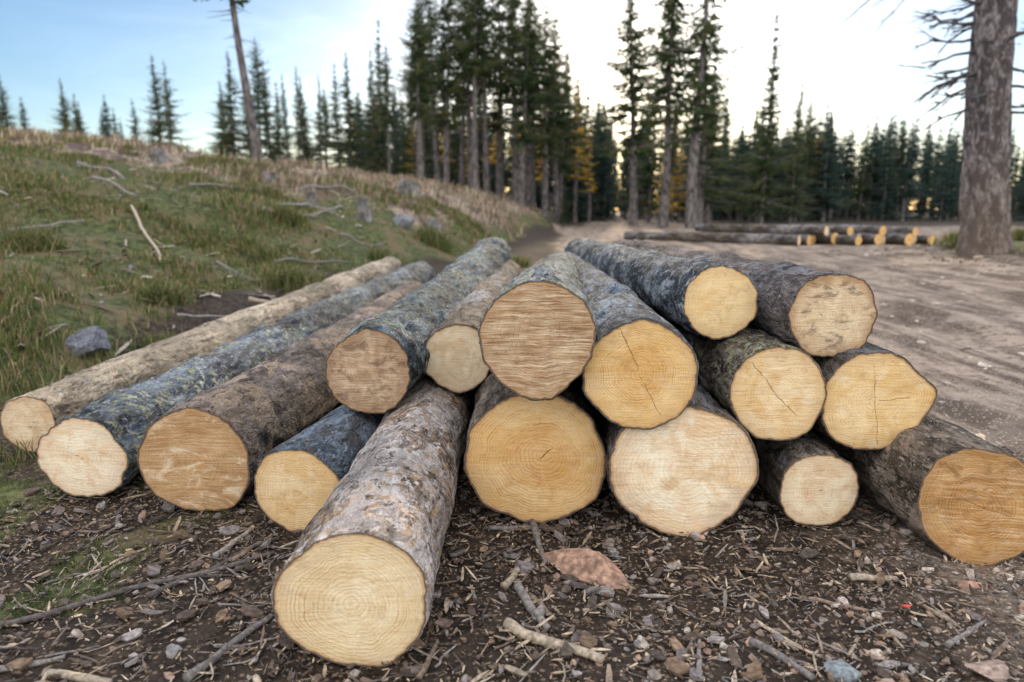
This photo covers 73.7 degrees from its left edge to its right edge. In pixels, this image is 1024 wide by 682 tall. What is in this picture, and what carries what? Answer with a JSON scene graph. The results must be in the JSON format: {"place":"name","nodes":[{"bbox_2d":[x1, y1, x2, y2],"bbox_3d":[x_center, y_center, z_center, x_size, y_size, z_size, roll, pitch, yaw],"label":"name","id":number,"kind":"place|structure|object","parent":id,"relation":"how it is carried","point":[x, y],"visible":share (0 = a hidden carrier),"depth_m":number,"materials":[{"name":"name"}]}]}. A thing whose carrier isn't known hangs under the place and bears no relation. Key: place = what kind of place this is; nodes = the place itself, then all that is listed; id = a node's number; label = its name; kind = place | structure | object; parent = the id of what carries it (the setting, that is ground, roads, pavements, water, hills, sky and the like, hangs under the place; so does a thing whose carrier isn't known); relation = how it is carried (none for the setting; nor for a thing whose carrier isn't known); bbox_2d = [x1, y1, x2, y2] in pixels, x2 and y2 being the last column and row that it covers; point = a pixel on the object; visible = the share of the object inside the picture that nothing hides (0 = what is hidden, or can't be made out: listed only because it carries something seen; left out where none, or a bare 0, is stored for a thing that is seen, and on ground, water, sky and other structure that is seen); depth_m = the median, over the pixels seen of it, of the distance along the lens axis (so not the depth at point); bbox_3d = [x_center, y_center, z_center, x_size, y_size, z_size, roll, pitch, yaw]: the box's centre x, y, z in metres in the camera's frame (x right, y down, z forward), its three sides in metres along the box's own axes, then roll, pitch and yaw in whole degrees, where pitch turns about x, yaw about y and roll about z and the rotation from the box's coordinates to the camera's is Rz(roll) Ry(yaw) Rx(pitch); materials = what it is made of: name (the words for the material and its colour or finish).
{"place":"outdoors","nodes":[
{"label":"outdoors","id":0,"kind":"place"},
{"bbox_2d":[0,460,254,633],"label":"short grass","id":1,"kind":"structure","parent":0,"point":[58,559],"depth_m":1.99,"materials":[{"name":"plant"}]},
{"bbox_2d":[0,125,493,471],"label":"grass","id":2,"kind":"structure","parent":0,"point":[24,285],"depth_m":8.29,"materials":[{"name":"plant"}]},
{"bbox_2d":[0,140,1023,681],"bbox_3d":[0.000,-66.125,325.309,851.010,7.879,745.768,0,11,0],"label":"ground","id":3,"kind":"structure","parent":0,"point":[544,236],"depth_m":2.01,"materials":[{"name":"soil"}]},
{"bbox_2d":[0,219,86,255],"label":"grass tuft","id":4,"kind":"object","parent":3,"relation":"on","point":[25,240],"visible":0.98,"depth_m":6.47,"materials":[{"name":"plant"}]},
{"bbox_2d":[46,77,74,135],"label":"spruce tree","id":5,"kind":"object","parent":3,"relation":"on","point":[63,115],"visible":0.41,"depth_m":54.33,"materials":[{"name":"green plant"}]},
{"bbox_2d":[41,668,112,681],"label":"stick","id":6,"kind":"object","parent":3,"relation":"on","point":[69,675],"visible":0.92,"depth_m":1.45,"materials":[{"name":"brown wood"}]},
{"bbox_2d":[64,326,111,357],"bbox_3d":[-2.712,0.028,4.329,0.275,0.239,0.254,0,11,0],"label":"rock","id":7,"kind":"object","parent":3,"relation":"on","point":[88,340],"visible":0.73,"depth_m":4.27,"materials":[{"name":"stone"}]},
{"bbox_2d":[0,551,274,627],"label":"stick","id":8,"kind":"object","parent":3,"relation":"on","point":[81,603],"visible":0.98,"depth_m":1.80,"materials":[{"name":"brown wood"}]},
{"bbox_2d":[129,56,176,147],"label":"spruce tree","id":9,"kind":"object","parent":3,"relation":"on","point":[156,130],"visible":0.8,"depth_m":54.20,"materials":[{"name":"green plant"}]},
{"bbox_2d":[124,326,182,350],"bbox_3d":[-2.331,-0.008,4.687,0.578,0.254,0.538,-10,15,-41],"label":"grass tuft","id":10,"kind":"object","parent":3,"relation":"on","point":[148,341],"visible":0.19,"depth_m":4.66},
{"bbox_2d":[119,278,198,308],"bbox_3d":[-2.890,-0.405,5.641,0.645,0.248,0.592,0,11,0],"label":"grass tuft","id":11,"kind":"object","parent":3,"relation":"on","point":[162,295],"visible":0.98,"depth_m":5.57,"materials":[{"name":"plant"}]},
{"bbox_2d":[143,59,201,150],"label":"spruce tree","id":12,"kind":"object","parent":3,"relation":"on","point":[169,114],"visible":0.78,"depth_m":51.70,"materials":[{"name":"green plant"}]},
{"bbox_2d":[0,256,400,452],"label":"log","id":13,"kind":"object","parent":3,"relation":"on","point":[36,414],"visible":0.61,"depth_m":3.42,"materials":[{"name":"brown wood"}]},
{"bbox_2d":[0,145,422,401],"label":"hillside debris","id":14,"kind":"object","parent":3,"relation":"on","point":[20,346],"visible":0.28,"depth_m":7.42,"materials":[{"name":"brown wood"}]},
{"bbox_2d":[146,536,279,598],"bbox_3d":[-0.854,0.632,1.951,0.074,0.023,0.402,8,13,35],"label":"stick","id":15,"kind":"object","parent":3,"relation":"on","point":[155,592],"visible":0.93,"depth_m":1.87,"materials":[{"name":"brown wood"}]},
{"bbox_2d":[182,613,276,681],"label":"stick","id":16,"kind":"object","parent":3,"relation":"on","point":[190,675],"visible":0.94,"depth_m":1.56,"materials":[{"name":"grey wood"}]},
{"bbox_2d":[36,260,434,497],"bbox_3d":[-1.292,-0.221,5.367,0.359,0.340,6.194,1,12,3],"label":"log","id":17,"kind":"object","parent":3,"relation":"on","point":[89,450],"visible":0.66,"depth_m":2.58,"materials":[{"name":"grey wood"}]},
{"bbox_2d":[194,0,276,162],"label":"pine tree","id":18,"kind":"object","parent":3,"relation":"on","point":[256,147],"visible":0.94,"depth_m":20.29,"materials":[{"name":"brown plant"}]},
{"bbox_2d":[208,51,274,158],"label":"spruce tree","id":19,"kind":"object","parent":3,"relation":"on","point":[231,137],"visible":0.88,"depth_m":51.50,"materials":[{"name":"green plant"}]},
{"bbox_2d":[239,37,278,149],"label":"spruce tree","id":20,"kind":"object","parent":3,"relation":"on","point":[257,76],"visible":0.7,"depth_m":53.89,"materials":[{"name":"green plant"}]},
{"bbox_2d":[240,58,291,160],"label":"spruce tree","id":21,"kind":"object","parent":3,"relation":"on","point":[266,123],"visible":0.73,"depth_m":53.48,"materials":[{"name":"green plant"}]},
{"bbox_2d":[0,122,548,240],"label":"dry grass","id":22,"kind":"structure","parent":3,"relation":"on","point":[355,172],"depth_m":20.18,"materials":[{"name":"plant"}]},
{"bbox_2d":[137,281,422,511],"bbox_3d":[-0.972,-0.013,4.279,0.405,0.401,4.197,0,11,1],"label":"log","id":23,"kind":"object","parent":3,"relation":"on","point":[208,449],"visible":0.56,"depth_m":2.26,"materials":[{"name":"brown wood"}]},
{"bbox_2d":[275,75,294,161],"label":"spruce tree","id":24,"kind":"object","parent":3,"relation":"on","point":[285,128],"visible":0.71,"depth_m":55.54,"materials":[{"name":"green plant"}]},
{"bbox_2d":[256,201,314,234],"bbox_3d":[-3.113,-1.802,9.867,0.931,0.521,1.107,9,14,39],"label":"grass tuft","id":25,"kind":"object","parent":3,"relation":"on","point":[288,215],"visible":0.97,"depth_m":9.73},
{"bbox_2d":[256,262,321,292],"bbox_3d":[-2.359,-0.655,7.150,0.836,0.389,0.830,-4,12,-20],"label":"grass tuft","id":26,"kind":"object","parent":3,"relation":"on","point":[292,281],"visible":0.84,"depth_m":7.11,"materials":[{"name":"plant"}]},
{"bbox_2d":[287,64,324,163],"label":"spruce tree","id":27,"kind":"object","parent":3,"relation":"on","point":[301,133],"visible":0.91,"depth_m":47.88,"materials":[{"name":"green plant"}]},
{"bbox_2d":[254,404,385,532],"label":"log","id":28,"kind":"object","parent":3,"relation":"on","point":[300,475],"visible":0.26,"depth_m":2.12,"materials":[{"name":"brown wood"}]},
{"bbox_2d":[308,78,339,166],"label":"spruce tree","id":29,"kind":"object","parent":3,"relation":"on","point":[319,135],"visible":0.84,"depth_m":48.88,"materials":[{"name":"green plant"}]},
{"bbox_2d":[313,49,373,168],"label":"spruce tree","id":30,"kind":"object","parent":3,"relation":"on","point":[348,134],"visible":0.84,"depth_m":47.87,"materials":[{"name":"green plant"}]},
{"bbox_2d":[323,64,363,170],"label":"spruce tree","id":31,"kind":"object","parent":3,"relation":"on","point":[334,99],"visible":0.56,"depth_m":49.72,"materials":[{"name":"green plant"}]},
{"bbox_2d":[356,50,393,172],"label":"spruce tree","id":32,"kind":"object","parent":3,"relation":"on","point":[370,88],"visible":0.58,"depth_m":49.60,"materials":[{"name":"green plant"}]},
{"bbox_2d":[271,375,479,666],"bbox_3d":[-0.316,0.253,3.076,0.353,0.344,3.262,0,11,1],"label":"log","id":33,"kind":"object","parent":3,"relation":"on","point":[354,581],"visible":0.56,"depth_m":1.51,"materials":[{"name":"brown wood"}]},
{"bbox_2d":[325,237,512,413],"bbox_3d":[-0.329,-0.335,4.321,0.398,0.398,3.997,1,13,5],"label":"log","id":34,"kind":"object","parent":33,"relation":"on","point":[377,363],"visible":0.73,"depth_m":2.41,"materials":[{"name":"grey wood"}]},
{"bbox_2d":[425,259,520,393],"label":"log","id":35,"kind":"object","parent":33,"relation":"on","point":[456,365],"visible":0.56,"depth_m":2.61,"materials":[{"name":"brown wood"}]},
{"bbox_2d":[350,15,410,175],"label":"spruce tree","id":36,"kind":"object","parent":3,"relation":"on","point":[380,152],"visible":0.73,"depth_m":47.82,"materials":[{"name":"green plant"}]},
{"bbox_2d":[372,42,402,175],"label":"spruce tree","id":37,"kind":"object","parent":3,"relation":"on","point":[387,96],"visible":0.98,"depth_m":45.68,"materials":[{"name":"green plant"}]},
{"bbox_2d":[391,53,432,172],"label":"spruce tree","id":38,"kind":"object","parent":3,"relation":"on","point":[407,140],"visible":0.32,"depth_m":49.96,"materials":[{"name":"green plant"}]},
{"bbox_2d":[389,3,449,180],"bbox_3d":[-4.533,-12.086,34.078,3.070,9.276,3.279,4,12,21],"label":"pine tree","id":39,"kind":"object","parent":3,"relation":"on","point":[416,82],"visible":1,"depth_m":34.03,"materials":[{"name":"green plant"}]},
{"bbox_2d":[395,0,445,180],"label":"pine tree","id":40,"kind":"object","parent":3,"relation":"on","point":[436,144],"visible":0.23,"depth_m":38.95,"materials":[{"name":"green plant"}]},
{"bbox_2d":[399,100,442,180],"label":"spruce tree","id":41,"kind":"object","parent":3,"relation":"on","point":[426,161],"visible":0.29,"depth_m":48.29,"materials":[{"name":"green plant"}]},
{"bbox_2d":[386,0,458,168],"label":"pine tree","id":42,"kind":"object","parent":3,"relation":"on","point":[421,62],"visible":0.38,"depth_m":36.58,"materials":[{"name":"green plant"}]},
{"bbox_2d":[401,220,464,255],"bbox_3d":[-1.556,-2.092,13.801,1.280,0.756,1.360,5,12,25],"label":"grass tuft","id":43,"kind":"object","parent":3,"relation":"on","point":[434,238],"visible":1,"depth_m":13.72,"materials":[{"name":"plant"}]},
{"bbox_2d":[398,0,489,184],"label":"pine tree","id":44,"kind":"object","parent":3,"relation":"on","point":[443,65],"visible":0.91,"depth_m":35.57,"materials":[{"name":"green plant"}]},
{"bbox_2d":[433,63,467,182],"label":"spruce tree","id":45,"kind":"object","parent":3,"relation":"on","point":[457,142],"visible":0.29,"depth_m":50.07,"materials":[{"name":"green plant"}]},
{"bbox_2d":[427,0,504,187],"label":"pine tree","id":46,"kind":"object","parent":3,"relation":"on","point":[466,95],"visible":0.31,"depth_m":37.96,"materials":[{"name":"green plant"}]},
{"bbox_2d":[428,0,507,190],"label":"pine tree","id":47,"kind":"object","parent":3,"relation":"on","point":[470,46],"visible":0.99,"depth_m":34.90,"materials":[{"name":"green plant"}]},
{"bbox_2d":[440,1,495,186],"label":"pine tree","id":48,"kind":"object","parent":3,"relation":"on","point":[462,165],"visible":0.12,"depth_m":41.27,"materials":[{"name":"green plant"}]},
{"bbox_2d":[455,0,515,194],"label":"pine tree","id":49,"kind":"object","parent":3,"relation":"on","point":[485,155],"visible":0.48,"depth_m":36.63,"materials":[{"name":"green plant"}]},
{"bbox_2d":[454,0,522,196],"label":"pine tree","id":50,"kind":"object","parent":3,"relation":"on","point":[499,129],"visible":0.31,"depth_m":40.02,"materials":[{"name":"green plant"}]},
{"bbox_2d":[0,446,1023,681],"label":"bark flakes","id":51,"kind":"object","parent":3,"relation":"on","point":[674,664],"visible":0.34,"depth_m":1.76,"materials":[{"name":"brown wood"}]},
{"bbox_2d":[0,438,1023,681],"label":"wood chips","id":52,"kind":"object","parent":3,"relation":"on","point":[325,673],"visible":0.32,"depth_m":1.79,"materials":[{"name":"wood"}]},
{"bbox_2d":[0,440,1023,681],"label":"splinters","id":53,"kind":"object","parent":3,"relation":"on","point":[524,674],"visible":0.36,"depth_m":1.79,"materials":[{"name":"brown wood"}]},
{"bbox_2d":[0,442,1023,681],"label":"gravel","id":54,"kind":"structure","parent":3,"relation":"on","point":[653,673],"depth_m":1.76,"materials":[{"name":"gravel"}]},
{"bbox_2d":[0,476,1023,681],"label":"twigs","id":55,"kind":"object","parent":3,"relation":"on","point":[459,631],"visible":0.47,"depth_m":1.71,"materials":[{"name":"brown wood"}]},
{"bbox_2d":[14,448,1023,681],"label":"rocks","id":56,"kind":"object","parent":3,"relation":"on","point":[173,651],"visible":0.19,"depth_m":1.75,"materials":[{"name":"stone"}]},
{"bbox_2d":[479,0,559,200],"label":"pine tree","id":57,"kind":"object","parent":3,"relation":"on","point":[511,16],"visible":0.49,"depth_m":37.72,"materials":[{"name":"green plant"}]},
{"bbox_2d":[18,78,1023,221],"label":"distant forest","id":58,"kind":"object","parent":3,"relation":"on","point":[941,190],"visible":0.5,"depth_m":55.60,"materials":[{"name":"green plant"}]},
{"bbox_2d":[506,8,550,208],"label":"pine tree","id":59,"kind":"object","parent":3,"relation":"on","point":[533,199],"visible":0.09,"depth_m":42.61,"materials":[{"name":"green plant"}]},
{"bbox_2d":[494,0,567,207],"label":"pine tree","id":60,"kind":"object","parent":3,"relation":"on","point":[528,184],"visible":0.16,"depth_m":39.40,"materials":[{"name":"green plant"}]},
{"bbox_2d":[513,581,550,631],"bbox_3d":[0.046,0.667,1.714,0.030,0.032,0.218,-4,12,-18],"label":"stick","id":61,"kind":"object","parent":3,"relation":"on","point":[524,596],"visible":0.98,"depth_m":1.70,"materials":[{"name":"grey wood"}]},
{"bbox_2d":[493,0,573,206],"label":"pine tree","id":62,"kind":"object","parent":3,"relation":"on","point":[524,131],"visible":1,"depth_m":35.39,"materials":[{"name":"green plant"}]},
{"bbox_2d":[463,371,606,523],"bbox_3d":[0.120,0.022,4.003,0.477,0.462,3.754,0,11,2],"label":"log","id":63,"kind":"object","parent":3,"relation":"on","point":[539,462],"visible":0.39,"depth_m":2.16,"materials":[{"name":"brown wood"}]},
{"bbox_2d":[478,251,597,400],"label":"log","id":64,"kind":"object","parent":63,"relation":"on","point":[537,332],"visible":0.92,"depth_m":1.96,"materials":[{"name":"brown wood"}]},
{"bbox_2d":[512,0,590,217],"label":"pine tree","id":65,"kind":"object","parent":3,"relation":"on","point":[546,155],"visible":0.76,"depth_m":37.24,"materials":[{"name":"green plant"}]},
{"bbox_2d":[503,617,604,663],"bbox_3d":[0.088,0.684,1.551,0.252,0.034,0.045,7,13,31],"label":"stick","id":66,"kind":"object","parent":3,"relation":"on","point":[515,628],"visible":0.94,"depth_m":1.54,"materials":[{"name":"brown wood"}]},
{"bbox_2d":[533,14,588,221],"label":"pine tree","id":67,"kind":"object","parent":3,"relation":"on","point":[559,124],"visible":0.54,"depth_m":40.09,"materials":[{"name":"green plant"}]},
{"bbox_2d":[542,44,598,220],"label":"pine tree","id":68,"kind":"object","parent":3,"relation":"on","point":[572,136],"visible":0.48,"depth_m":42.98,"materials":[{"name":"green plant"}]},
{"bbox_2d":[565,76,589,221],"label":"larch tree","id":69,"kind":"object","parent":3,"relation":"on","point":[576,176],"visible":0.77,"depth_m":48.55,"materials":[{"name":"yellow plant"}]},
{"bbox_2d":[541,548,630,588],"bbox_3d":[0.215,0.649,1.931,0.292,0.106,0.121,7,13,31],"label":"rock","id":70,"kind":"object","parent":3,"relation":"on","point":[587,566],"visible":0.79,"depth_m":1.90,"materials":[{"name":"stone"}]},
{"bbox_2d":[579,118,598,222],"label":"larch tree","id":71,"kind":"object","parent":3,"relation":"on","point":[590,189],"visible":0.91,"depth_m":45.64,"materials":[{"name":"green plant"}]},
{"bbox_2d":[569,0,667,225],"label":"pine tree","id":72,"kind":"object","parent":3,"relation":"on","point":[633,124],"visible":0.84,"depth_m":38.12,"materials":[{"name":"green plant"}]},
{"bbox_2d":[610,77,676,223],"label":"spruce tree","id":73,"kind":"object","parent":3,"relation":"on","point":[647,184],"visible":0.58,"depth_m":46.56,"materials":[{"name":"green plant"}]},
{"bbox_2d":[587,380,759,535],"bbox_3d":[0.550,0.059,3.867,0.477,0.445,3.633,0,11,1],"label":"log","id":74,"kind":"object","parent":3,"relation":"on","point":[693,466],"visible":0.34,"depth_m":2.09,"materials":[{"name":"brown wood"}]},
{"bbox_2d":[576,256,698,429],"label":"log","id":75,"kind":"object","parent":74,"relation":"on","point":[641,370],"visible":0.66,"depth_m":2.01,"materials":[{"name":"brown wood"}]},
{"bbox_2d":[654,310,826,441],"bbox_3d":[0.817,-0.162,3.750,0.331,0.331,3.367,0,11,0],"label":"log","id":76,"kind":"object","parent":74,"relation":"on","point":[759,384],"visible":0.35,"depth_m":2.11,"materials":[{"name":"brown wood"}]},
{"bbox_2d":[564,238,758,339],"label":"log","id":77,"kind":"object","parent":76,"relation":"on","point":[706,297],"visible":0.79,"depth_m":2.34,"materials":[{"name":"grey wood"}]},
{"bbox_2d":[611,239,877,356],"bbox_3d":[0.932,-0.365,3.699,0.316,0.304,3.207,-1,10,-3],"label":"log","id":78,"kind":"object","parent":76,"relation":"on","point":[814,312],"visible":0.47,"depth_m":2.14,"materials":[{"name":"brown wood"}]},
{"bbox_2d":[657,103,690,221],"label":"spruce tree","id":79,"kind":"object","parent":3,"relation":"on","point":[673,154],"visible":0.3,"depth_m":48.42,"materials":[{"name":"green plant"}]},
{"bbox_2d":[620,0,734,227],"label":"pine tree","id":80,"kind":"object","parent":3,"relation":"on","point":[659,96],"visible":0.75,"depth_m":34.95,"materials":[{"name":"green plant"}]},
{"bbox_2d":[669,126,687,222],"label":"larch tree","id":81,"kind":"object","parent":3,"relation":"on","point":[678,178],"visible":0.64,"depth_m":46.81,"materials":[{"name":"green plant"}]},
{"bbox_2d":[608,0,751,227],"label":"pine tree","id":82,"kind":"object","parent":3,"relation":"on","point":[697,86],"visible":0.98,"depth_m":33.03,"materials":[{"name":"green plant"}]},
{"bbox_2d":[651,1,764,223],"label":"pine tree","id":83,"kind":"object","parent":3,"relation":"on","point":[702,177],"visible":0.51,"depth_m":36.47,"materials":[{"name":"green plant"}]},
{"bbox_2d":[669,32,764,223],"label":"spruce tree","id":84,"kind":"object","parent":3,"relation":"on","point":[707,207],"visible":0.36,"depth_m":43.01,"materials":[{"name":"green plant"}]},
{"bbox_2d":[734,91,785,221],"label":"spruce tree","id":85,"kind":"object","parent":3,"relation":"on","point":[759,177],"visible":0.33,"depth_m":48.46,"materials":[{"name":"green plant"}]},
{"bbox_2d":[726,8,803,223],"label":"spruce tree","id":86,"kind":"object","parent":3,"relation":"on","point":[766,169],"visible":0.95,"depth_m":43.20,"materials":[{"name":"green plant"}]},
{"bbox_2d":[624,223,935,245],"bbox_3d":[7.667,-3.205,20.394,8.313,0.571,4.285,0,11,0],"label":"log stack","id":87,"kind":"object","parent":3,"relation":"on","point":[794,234],"visible":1,"depth_m":19.26,"materials":[{"name":"brown wood"}]},
{"bbox_2d":[748,637,824,680],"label":"stick","id":88,"kind":"object","parent":3,"relation":"on","point":[757,644],"visible":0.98,"depth_m":1.51,"materials":[{"name":"brown wood"}]},
{"bbox_2d":[768,103,820,222],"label":"spruce tree","id":89,"kind":"object","parent":3,"relation":"on","point":[793,191],"visible":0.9,"depth_m":45.60,"materials":[{"name":"green plant"}]},
{"bbox_2d":[772,80,822,217],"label":"spruce tree","id":90,"kind":"object","parent":3,"relation":"on","point":[800,147],"visible":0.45,"depth_m":48.13,"materials":[{"name":"green plant"}]},
{"bbox_2d":[786,97,820,220],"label":"spruce tree","id":91,"kind":"object","parent":3,"relation":"on","point":[808,141],"visible":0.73,"depth_m":51.85,"materials":[{"name":"green plant"}]},
{"bbox_2d":[749,430,858,525],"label":"log","id":92,"kind":"object","parent":3,"relation":"on","point":[810,477],"visible":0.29,"depth_m":2.15,"materials":[{"name":"brown wood"}]},
{"bbox_2d":[823,659,860,681],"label":"rock","id":93,"kind":"object","parent":3,"relation":"on","point":[842,669],"visible":0.88,"depth_m":1.46,"materials":[{"name":"stone"}]},
{"bbox_2d":[839,114,875,220],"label":"spruce tree","id":94,"kind":"object","parent":3,"relation":"on","point":[863,178],"visible":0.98,"depth_m":54.48,"materials":[{"name":"green plant"}]},
{"bbox_2d":[881,120,918,220],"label":"spruce tree","id":95,"kind":"object","parent":3,"relation":"on","point":[900,150],"visible":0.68,"depth_m":54.18,"materials":[{"name":"green plant"}]},
{"bbox_2d":[810,244,1023,429],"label":"roadside stones","id":96,"kind":"object","parent":3,"relation":"on","point":[978,364],"visible":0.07,"depth_m":5.59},
{"bbox_2d":[811,415,1023,565],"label":"log","id":97,"kind":"object","parent":3,"relation":"on","point":[950,490],"visible":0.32,"depth_m":1.94,"materials":[{"name":"brown wood"}]},
{"bbox_2d":[812,342,937,449],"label":"log","id":98,"kind":"object","parent":97,"relation":"on","point":[879,398],"visible":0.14,"depth_m":2.12,"materials":[{"name":"brown wood"}]},
{"bbox_2d":[817,0,1023,257],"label":"dead spruce tree","id":99,"kind":"object","parent":3,"relation":"on","point":[985,207],"visible":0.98,"depth_m":11.17,"materials":[{"name":"brown plant"}]},
{"bbox_2d":[964,660,1009,681],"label":"rock","id":100,"kind":"object","parent":3,"relation":"on","point":[995,670],"visible":0.98,"depth_m":1.47,"materials":[{"name":"stone"}]},
{"bbox_2d":[0,0,1023,208],"label":"sky","id":101,"kind":"structure","parent":0,"point":[96,48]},
{"bbox_2d":[570,214,1023,446],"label":"dirt road","id":102,"kind":"structure","parent":0,"point":[995,398],"depth_m":6.16,"materials":[{"name":"soil"}]},
{"bbox_2d":[737,242,1023,444],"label":"road debris","id":103,"kind":"object","parent":102,"relation":"on","point":[917,321],"visible":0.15,"depth_m":11.13,"materials":[{"name":"gravel"}]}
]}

